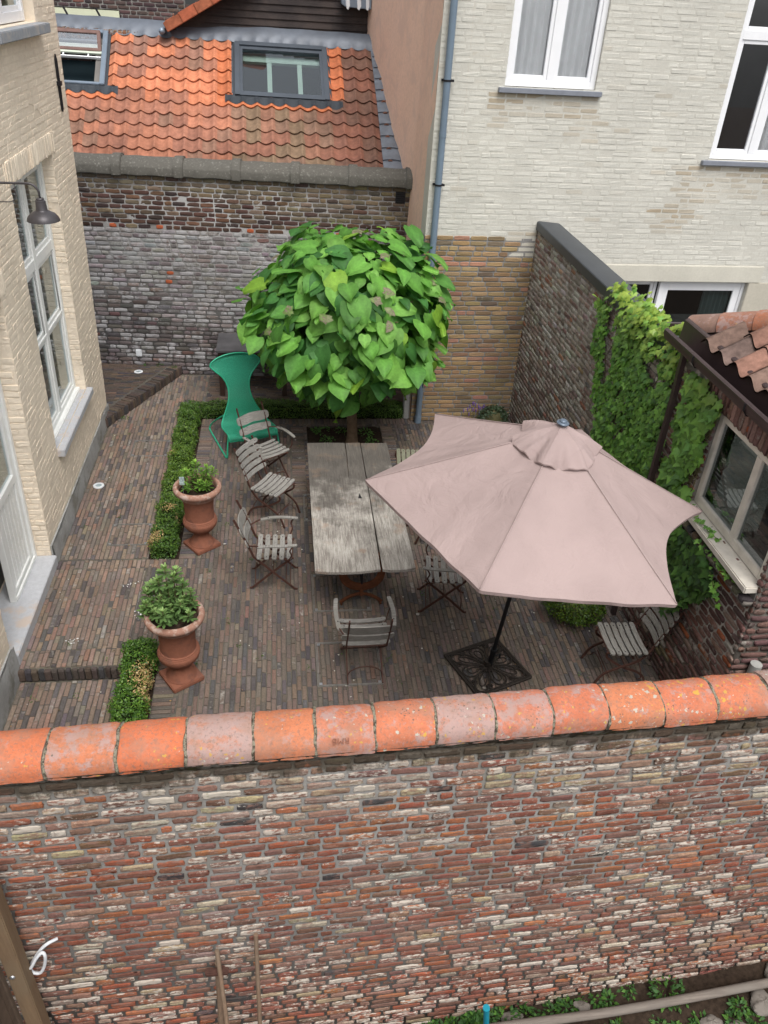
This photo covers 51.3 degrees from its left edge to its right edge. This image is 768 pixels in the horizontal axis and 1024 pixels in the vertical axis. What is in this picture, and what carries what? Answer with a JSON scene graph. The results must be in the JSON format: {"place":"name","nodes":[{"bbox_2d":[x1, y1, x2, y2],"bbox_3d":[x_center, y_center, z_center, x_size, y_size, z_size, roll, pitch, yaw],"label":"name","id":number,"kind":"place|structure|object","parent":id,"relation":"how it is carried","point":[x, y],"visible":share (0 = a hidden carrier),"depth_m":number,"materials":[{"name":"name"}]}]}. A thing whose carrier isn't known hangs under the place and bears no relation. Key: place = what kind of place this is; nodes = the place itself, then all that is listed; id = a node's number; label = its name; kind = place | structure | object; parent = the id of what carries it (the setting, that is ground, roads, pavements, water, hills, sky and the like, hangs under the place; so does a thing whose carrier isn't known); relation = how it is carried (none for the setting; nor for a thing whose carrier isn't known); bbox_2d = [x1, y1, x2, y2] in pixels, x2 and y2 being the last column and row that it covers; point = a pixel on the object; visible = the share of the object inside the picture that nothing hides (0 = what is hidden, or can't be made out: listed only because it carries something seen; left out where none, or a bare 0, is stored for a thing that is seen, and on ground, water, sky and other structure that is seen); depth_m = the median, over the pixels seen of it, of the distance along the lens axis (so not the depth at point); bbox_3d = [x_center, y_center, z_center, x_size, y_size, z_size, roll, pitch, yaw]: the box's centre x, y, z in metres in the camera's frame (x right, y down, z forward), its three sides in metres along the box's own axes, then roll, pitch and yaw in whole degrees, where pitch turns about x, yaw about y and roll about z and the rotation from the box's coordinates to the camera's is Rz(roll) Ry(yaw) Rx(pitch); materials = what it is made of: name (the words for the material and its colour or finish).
{"place":"outdoors","nodes":[
{"label":"outdoors","id":0,"kind":"place"},
{"bbox_2d":[3,678,120,730],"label":"path","id":1,"kind":"structure","parent":0,"point":[87,706],"depth_m":8.09,"materials":[{"name":"brick"}]},
{"bbox_2d":[0,0,108,730],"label":"cream brick house","id":2,"kind":"structure","parent":1,"relation":"on","point":[54,407],"depth_m":9.32,"materials":[{"name":"beige brick"}]},
{"bbox_2d":[0,0,24,24],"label":"window","id":3,"kind":"structure","parent":2,"relation":"in","point":[9,13],"depth_m":8.61,"materials":[{"name":"white paint"}]},
{"bbox_2d":[0,379,36,602],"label":"door","id":4,"kind":"structure","parent":2,"relation":"in","point":[18,554],"depth_m":8.85,"materials":[{"name":"white paint"}]},
{"bbox_2d":[0,181,59,224],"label":"wall lamp","id":5,"kind":"object","parent":2,"relation":"attached to","point":[41,214],"visible":1,"depth_m":7.58,"materials":[{"name":"grey metal"}]},
{"bbox_2d":[10,162,79,440],"bbox_3d":[-4.302,-2.540,9.776,0.321,3.119,1.800,-1,34,-7],"label":"window","id":6,"kind":"structure","parent":2,"relation":"in","point":[34,257],"depth_m":10.06,"materials":[{"name":"white paint"}]},
{"bbox_2d":[10,426,610,726],"bbox_3d":[-0.737,0.361,10.566,6.509,0.153,6.351,-1,34,-7],"label":"debris","id":7,"kind":"object","parent":1,"relation":"on","point":[271,633],"visible":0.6,"depth_m":9.04,"materials":[{"name":"beige plant"}]},
{"bbox_2d":[59,38,96,43],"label":"roof terrace","id":8,"kind":"structure","parent":0,"point":[79,41],"depth_m":14.19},
{"bbox_2d":[54,6,120,17],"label":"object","id":9,"kind":"object","parent":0,"point":[90,11],"visible":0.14,"depth_m":14.72,"materials":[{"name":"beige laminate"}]},
{"bbox_2d":[18,375,188,681],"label":"pavement","id":10,"kind":"structure","parent":0,"point":[90,595],"depth_m":9.86,"materials":[{"name":"brick"}]},
{"bbox_2d":[93,482,103,488],"bbox_3d":[-4.004,-0.370,11.221,0.150,0.020,0.149,-1,34,-7],"label":"ground light","id":11,"kind":"object","parent":10,"relation":"on","point":[99,485],"visible":1,"depth_m":11.21,"materials":[{"name":"white plastic"}]},
{"bbox_2d":[106,523,152,545],"bbox_3d":[-3.272,0.291,10.308,0.510,0.020,0.480,-1,34,-7],"label":"inspection cover","id":12,"kind":"object","parent":10,"relation":"on","point":[133,524],"visible":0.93,"depth_m":10.29,"materials":[{"name":"metal"}]},
{"bbox_2d":[130,440,170,456],"bbox_3d":[-3.553,-0.970,12.187,0.550,0.020,0.500,-1,34,-7],"label":"inspection cover","id":13,"kind":"object","parent":10,"relation":"on","point":[133,455],"visible":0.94,"depth_m":12.14,"materials":[{"name":"metal"}]},
{"bbox_2d":[54,0,184,61],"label":"brick wall","id":14,"kind":"structure","parent":0,"point":[163,10],"depth_m":15.39,"materials":[{"name":"brick"}]},
{"bbox_2d":[101,363,182,427],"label":"pavement","id":15,"kind":"structure","parent":0,"point":[127,389],"depth_m":13.73,"materials":[{"name":"brick"}]},
{"bbox_2d":[55,13,401,168],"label":"tiled roof building","id":16,"kind":"structure","parent":0,"point":[151,91],"depth_m":13.59,"materials":[{"name":"tile"}]},
{"bbox_2d":[62,6,100,15],"bbox_3d":[-5.228,-8.639,14.103,0.798,0.454,0.044,-1,34,-7],"label":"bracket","id":17,"kind":"object","parent":16,"relation":"attached to","point":[66,12],"visible":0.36,"depth_m":13.99,"materials":[{"name":"black metal"}]},
{"bbox_2d":[57,26,141,39],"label":"roof parapet","id":18,"kind":"structure","parent":16,"relation":"on","point":[69,35],"depth_m":13.95,"materials":[{"name":"metal"}]},
{"bbox_2d":[159,0,367,33],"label":"timber clad dormer","id":19,"kind":"object","parent":16,"relation":"on","point":[328,15],"visible":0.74,"depth_m":14.11,"materials":[{"name":"brown wood"}]},
{"bbox_2d":[341,0,370,9],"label":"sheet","id":20,"kind":"object","parent":19,"relation":"attached to","point":[361,4],"visible":1,"depth_m":13.93,"materials":[{"name":"grey metal"}]},
{"bbox_2d":[185,0,321,95],"label":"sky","id":21,"kind":"structure","parent":0,"point":[284,78],"materials":[{"name":"grey glass"}]},
{"bbox_2d":[144,416,401,718],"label":"ground","id":22,"kind":"structure","parent":0,"point":[312,437],"depth_m":12.88,"materials":[{"name":"soil"}]},
{"bbox_2d":[106,635,159,722],"bbox_3d":[-2.397,2.191,7.244,0.459,0.379,2.962,-1,34,-7],"label":"box hedge","id":23,"kind":"object","parent":22,"relation":"on","point":[129,700],"visible":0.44,"depth_m":7.91,"materials":[{"name":"green plant"}]},
{"bbox_2d":[146,396,403,559],"bbox_3d":[-1.296,-0.697,11.768,3.802,0.343,4.211,-1,34,-7],"label":"box hedge","id":24,"kind":"object","parent":22,"relation":"on","point":[165,538],"visible":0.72,"depth_m":12.27,"materials":[{"name":"green plant"}]},
{"bbox_2d":[231,221,455,442],"bbox_3d":[-0.582,-2.481,11.759,3.254,3.402,3.164,-1,34,-7],"label":"globe catalpa","id":25,"kind":"object","parent":22,"relation":"on","point":[343,317],"visible":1,"depth_m":10.68,"materials":[{"name":"green plant"}]},
{"bbox_2d":[310,426,378,442],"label":"weeds","id":26,"kind":"object","parent":22,"relation":"on","point":[327,427],"visible":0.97,"depth_m":12.96,"materials":[{"name":"green plant"}]},
{"bbox_2d":[131,375,767,912],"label":"pavement","id":27,"kind":"structure","parent":0,"point":[279,675],"depth_m":9.17,"materials":[{"name":"brick"}]},
{"bbox_2d":[144,596,204,692],"bbox_3d":[-2.070,1.344,8.037,0.584,0.880,0.584,-22,41,-33],"label":"terracotta urn","id":28,"kind":"object","parent":27,"relation":"on","point":[178,650],"visible":0.74,"depth_m":7.89,"materials":[{"name":"ceramic"}]},
{"bbox_2d":[136,562,200,628],"bbox_3d":[-2.074,0.780,7.684,0.646,0.658,0.554,27,40,31],"label":"potted shrub","id":29,"kind":"object","parent":28,"relation":"on","point":[168,604],"visible":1,"depth_m":7.68,"materials":[{"name":"green plant"}]},
{"bbox_2d":[173,473,221,555],"bbox_3d":[-2.296,0.043,9.958,0.584,0.905,0.584,-26,44,-37],"label":"terracotta urn","id":30,"kind":"object","parent":27,"relation":"on","point":[200,520],"visible":0.81,"depth_m":9.81,"materials":[{"name":"ceramic"}]},
{"bbox_2d":[179,477,184,493],"bbox_3d":[-2.416,-0.298,9.578,0.060,0.280,0.007,-1,34,-7],"label":"plant label","id":31,"kind":"object","parent":30,"relation":"in","point":[181,480],"visible":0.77,"depth_m":9.53,"materials":[{"name":"white plastic"}]},
{"bbox_2d":[180,458,217,492],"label":"potted shrub","id":32,"kind":"object","parent":30,"relation":"on","point":[202,484],"visible":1,"depth_m":9.65,"materials":[{"name":"green plant"}]},
{"bbox_2d":[74,152,412,376],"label":"boundary wall","id":33,"kind":"structure","parent":27,"relation":"on","point":[179,248],"depth_m":13.13,"materials":[{"name":"brick"}]},
{"bbox_2d":[136,349,141,355],"bbox_3d":[-4.355,-2.829,14.210,0.100,0.120,0.048,1,34,-4],"label":"wall socket","id":34,"kind":"object","parent":33,"relation":"attached to","point":[138,352],"depth_m":14.18,"materials":[{"name":"white plastic"}]},
{"bbox_2d":[209,352,279,457],"bbox_3d":[-2.156,-1.679,12.199,0.867,1.327,1.058,-12,37,-22],"label":"lounge chair","id":35,"kind":"object","parent":27,"relation":"on","point":[234,370],"visible":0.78,"depth_m":12.23,"materials":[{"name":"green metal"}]},
{"bbox_2d":[216,333,286,395],"bbox_3d":[-2.271,-2.572,13.973,1.220,0.840,0.820,-1,34,-7],"label":"side table","id":36,"kind":"object","parent":27,"relation":"on","point":[227,343],"visible":0.38,"depth_m":13.65,"materials":[{"name":"grey wood"}]},
{"bbox_2d":[232,500,297,589],"bbox_3d":[-1.381,0.391,9.433,0.722,1.008,0.638,0,34,-5],"label":"folding chair","id":37,"kind":"object","parent":27,"relation":"on","point":[289,545],"visible":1,"depth_m":9.42,"materials":[{"name":"grey wood"}]},
{"bbox_2d":[236,401,294,483],"bbox_3d":[-1.717,-0.955,11.435,0.638,1.008,0.722,-24,42,-35],"label":"folding chair","id":38,"kind":"object","parent":27,"relation":"on","point":[248,418],"visible":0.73,"depth_m":11.44,"materials":[{"name":"grey wood"}]},
{"bbox_2d":[233,435,300,527],"bbox_3d":[-1.541,-0.404,10.620,0.755,1.009,0.498,17,36,19],"label":"folding chair","id":39,"kind":"object","parent":27,"relation":"on","point":[275,490],"visible":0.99,"depth_m":10.61,"materials":[{"name":"grey wood"}]},
{"bbox_2d":[303,494,311,521],"bbox_3d":[-0.777,-0.067,11.097,0.675,0.020,0.670,-1,34,-7],"label":"inspection cover","id":40,"kind":"object","parent":27,"relation":"on","point":[306,519],"visible":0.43,"depth_m":11.11,"materials":[{"name":"metal"}]},
{"bbox_2d":[28,430,587,702],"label":"weeds","id":41,"kind":"object","parent":27,"relation":"on","point":[228,618],"visible":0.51,"depth_m":8.72,"materials":[{"name":"green plant"}]},
{"bbox_2d":[311,573,371,612],"bbox_3d":[-0.516,0.958,9.573,0.680,0.020,0.700,-1,34,-7],"label":"inspection cover","id":42,"kind":"object","parent":27,"relation":"on","point":[348,610],"visible":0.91,"depth_m":9.33,"materials":[{"name":"metal"}]},
{"bbox_2d":[315,642,383,687],"bbox_3d":[-0.382,1.622,8.582,0.685,0.020,0.660,-1,34,-7],"label":"inspection cover","id":43,"kind":"object","parent":27,"relation":"on","point":[342,685],"visible":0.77,"depth_m":8.36,"materials":[{"name":"metal"}]},
{"bbox_2d":[307,443,415,604],"bbox_3d":[-0.374,0.154,10.120,1.110,0.754,2.922,-1,34,-7],"label":"garden table","id":44,"kind":"object","parent":27,"relation":"on","point":[344,539],"visible":1,"depth_m":9.53,"materials":[{"name":"grey wood"}]},
{"bbox_2d":[333,596,395,684],"bbox_3d":[-0.193,1.266,8.228,0.638,1.008,0.722,-1,34,-8],"label":"folding chair","id":45,"kind":"object","parent":27,"relation":"on","point":[355,636],"visible":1,"depth_m":8.15,"materials":[{"name":"grey wood"}]},
{"bbox_2d":[395,448,417,464],"bbox_3d":[0.461,-0.785,11.395,0.755,1.009,0.498,2,33,-2],"label":"folding chair","id":46,"kind":"object","parent":27,"relation":"on","point":[398,457],"visible":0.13,"depth_m":11.51,"materials":[{"name":"grey wood"}]},
{"bbox_2d":[367,0,474,418],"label":"rendered side wall","id":47,"kind":"structure","parent":27,"relation":"on","point":[404,34],"depth_m":12.49,"materials":[{"name":"paint"}]},
{"bbox_2d":[417,539,466,612],"bbox_3d":[0.784,0.654,9.250,0.722,1.008,0.638,3,33,-1],"label":"folding chair","id":48,"kind":"object","parent":27,"relation":"on","point":[428,567],"visible":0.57,"depth_m":9.23,"materials":[{"name":"grey wood"}]},
{"bbox_2d":[463,402,485,418],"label":"flowering herb","id":49,"kind":"object","parent":27,"relation":"on","point":[479,407],"visible":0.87,"depth_m":13.28,"materials":[{"name":"purple plant"}]},
{"bbox_2d":[476,403,508,421],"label":"lavender bush","id":50,"kind":"object","parent":27,"relation":"on","point":[495,413],"visible":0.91,"depth_m":13.21,"materials":[{"name":"green plant"}]},
{"bbox_2d":[365,413,701,693],"bbox_3d":[1.268,0.618,7.277,2.968,3.287,2.634,-1,34,-7],"label":"parasol","id":51,"kind":"object","parent":27,"relation":"on","point":[560,510],"visible":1,"depth_m":6.20,"materials":[{"name":"pink fabric"}]},
{"bbox_2d":[541,601,607,630],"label":"box bush","id":52,"kind":"object","parent":27,"relation":"on","point":[574,613],"visible":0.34,"depth_m":9.07,"materials":[{"name":"green plant"}]},
{"bbox_2d":[410,0,767,423],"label":"painted brick house","id":53,"kind":"structure","parent":27,"relation":"on","point":[626,141],"depth_m":11.57,"materials":[{"name":"beige brick"}]},
{"bbox_2d":[505,0,609,89],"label":"window","id":54,"kind":"structure","parent":53,"relation":"in","point":[554,43],"depth_m":10.70,"materials":[{"name":"white paint"}]},
{"bbox_2d":[626,281,656,302],"bbox_3d":[3.674,-2.900,13.279,1.330,2.008,0.074,-2,34,-8],"label":"window","id":55,"kind":"structure","parent":53,"relation":"in","point":[643,287],"depth_m":12.87,"materials":[{"name":"white paint"}]},
{"bbox_2d":[654,282,744,321],"bbox_3d":[5.083,-2.902,13.422,1.460,2.008,0.074,-2,34,-8],"label":"window","id":56,"kind":"structure","parent":53,"relation":"in","point":[681,300],"depth_m":13.03,"materials":[{"name":"white paint"}]},
{"bbox_2d":[709,0,767,160],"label":"window","id":57,"kind":"structure","parent":53,"relation":"in","point":[756,145],"depth_m":11.52,"materials":[{"name":"white paint"}]},
{"bbox_2d":[508,221,678,470],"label":"garden wall","id":58,"kind":"structure","parent":27,"relation":"on","point":[570,274],"depth_m":11.17,"materials":[{"name":"brown brick"}]},
{"bbox_2d":[589,281,680,478],"bbox_3d":[2.822,-1.044,9.513,0.392,2.987,2.422,-2,34,-8],"label":"ivy","id":59,"kind":"object","parent":58,"relation":"attached to","point":[631,450],"visible":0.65,"depth_m":9.12,"materials":[{"name":"green plant"}]},
{"bbox_2d":[614,289,687,381],"bbox_3d":[2.890,-1.925,8.613,0.433,0.616,1.641,-1,34,-7],"label":"ivy","id":60,"kind":"object","parent":58,"relation":"on","point":[638,306],"visible":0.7,"depth_m":8.57,"materials":[{"name":"green plant"}]},
{"bbox_2d":[580,607,683,683],"bbox_3d":[2.592,1.316,8.431,0.755,1.009,0.498,0,34,-5],"label":"folding chair","id":61,"kind":"object","parent":27,"relation":"on","point":[606,641],"visible":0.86,"depth_m":8.41,"materials":[{"name":"grey wood"}]},
{"bbox_2d":[610,310,767,680],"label":"brick outbuilding","id":62,"kind":"structure","parent":27,"relation":"on","point":[726,354],"depth_m":7.32,"materials":[{"name":"brown brick"}]},
{"bbox_2d":[659,527,718,619],"bbox_3d":[2.952,0.637,7.991,0.189,1.179,1.157,-1,34,-7],"label":"ivy","id":63,"kind":"object","parent":62,"relation":"attached to","point":[688,569],"visible":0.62,"depth_m":7.83,"materials":[{"name":"green plant"}]},
{"bbox_2d":[656,371,722,527],"bbox_3d":[2.945,-0.426,7.973,0.224,1.941,0.789,-1,34,-7],"label":"ivy","id":64,"kind":"object","parent":62,"relation":"attached to","point":[697,415],"visible":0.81,"depth_m":7.73,"materials":[{"name":"green plant"}]},
{"bbox_2d":[692,504,734,609],"bbox_3d":[3.003,0.397,7.489,0.142,0.535,1.036,-1,34,-7],"label":"ivy","id":65,"kind":"object","parent":62,"relation":"attached to","point":[713,588],"visible":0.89,"depth_m":7.32,"materials":[{"name":"green plant"}]},
{"bbox_2d":[679,414,767,593],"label":"window","id":66,"kind":"structure","parent":62,"relation":"in","point":[731,495],"depth_m":7.18,"materials":[{"name":"beige paint"}]},
{"bbox_2d":[746,660,762,672],"bbox_3d":[3.309,1.987,7.598,0.105,1.491,0.102,-1,34,-7],"label":"vent pipe","id":67,"kind":"object","parent":62,"relation":"attached to","point":[754,665],"visible":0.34,"depth_m":7.18,"materials":[{"name":"white plastic"}]},
{"bbox_2d":[433,961,767,1023],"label":"ground","id":68,"kind":"structure","parent":0,"point":[717,1007],"depth_m":7.14,"materials":[{"name":"soil"}]},
{"bbox_2d":[0,884,50,1023],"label":"fence post","id":69,"kind":"object","parent":68,"relation":"on","point":[19,973],"visible":1,"depth_m":5.37,"materials":[{"name":"beige wood"}]},
{"bbox_2d":[0,670,767,1023],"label":"garden wall","id":70,"kind":"structure","parent":68,"relation":"on","point":[424,860],"depth_m":5.53,"materials":[{"name":"brick"}]},
{"bbox_2d":[29,937,57,974],"bbox_3d":[-2.341,3.076,5.503,0.232,0.330,0.080,-10,36,-19],"label":"cable loop","id":71,"kind":"object","parent":70,"relation":"attached to","point":[39,953],"visible":0.95,"depth_m":5.45,"materials":[{"name":"white plastic"}]},
{"bbox_2d":[205,961,228,1023],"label":"garden tool","id":72,"kind":"object","parent":70,"relation":"attached to","point":[210,972],"visible":0.83,"depth_m":6.01,"materials":[{"name":"brown wood"}]},
{"bbox_2d":[215,949,228,1023],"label":"garden tool","id":73,"kind":"object","parent":70,"relation":"attached to","point":[221,986],"visible":1,"depth_m":5.89,"materials":[{"name":"brown wood"}]},
{"bbox_2d":[253,933,261,1023],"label":"garden tool","id":74,"kind":"object","parent":70,"relation":"attached to","point":[257,976],"visible":1,"depth_m":5.96,"materials":[{"name":"brown wood"}]},
{"bbox_2d":[483,1004,489,1023],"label":"plastic tube","id":75,"kind":"object","parent":68,"relation":"on","point":[486,1008],"visible":1,"depth_m":6.28,"materials":[{"name":"blue plastic"}]},
{"bbox_2d":[501,1011,523,1020],"bbox_3d":[1.126,4.454,7.046,0.216,0.075,0.122,-14,37,-25],"label":"stone","id":76,"kind":"object","parent":68,"relation":"on","point":[507,1015],"visible":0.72,"depth_m":7.03,"materials":[{"name":"grey stone"}]},
{"bbox_2d":[573,1000,590,1010],"bbox_3d":[1.757,4.395,7.104,0.152,0.058,0.104,12,34,12],"label":"stone","id":77,"kind":"object","parent":68,"relation":"on","point":[580,1005],"visible":0.89,"depth_m":7.09,"materials":[{"name":"grey stone"}]},
{"bbox_2d":[421,975,767,1023],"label":"weeds","id":78,"kind":"object","parent":68,"relation":"on","point":[476,1017],"visible":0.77,"depth_m":7.05,"materials":[{"name":"green plant"}]},
{"bbox_2d":[489,978,767,1023],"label":"wooden pole","id":79,"kind":"object","parent":68,"relation":"on","point":[658,1003],"visible":1,"depth_m":6.96,"materials":[{"name":"grey wood"}]},
{"bbox_2d":[699,1014,723,1023],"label":"stone","id":80,"kind":"object","parent":68,"relation":"on","point":[710,1019],"visible":1,"depth_m":6.97,"materials":[{"name":"grey stone"}]},
{"bbox_2d":[750,989,767,1016],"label":"stone","id":81,"kind":"object","parent":68,"relation":"on","point":[759,1002],"visible":0.98,"depth_m":7.01,"materials":[{"name":"beige stone"}]},
{"bbox_2d":[764,962,767,977],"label":"stone","id":82,"kind":"object","parent":68,"relation":"on","point":[766,971],"visible":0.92,"depth_m":7.29,"materials":[{"name":"grey stone"}]},
{"bbox_2d":[729,1019,745,1023],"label":"stone","id":83,"kind":"object","parent":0,"point":[732,1021],"visible":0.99,"depth_m":6.94,"materials":[{"name":"grey stone"}]}
]}

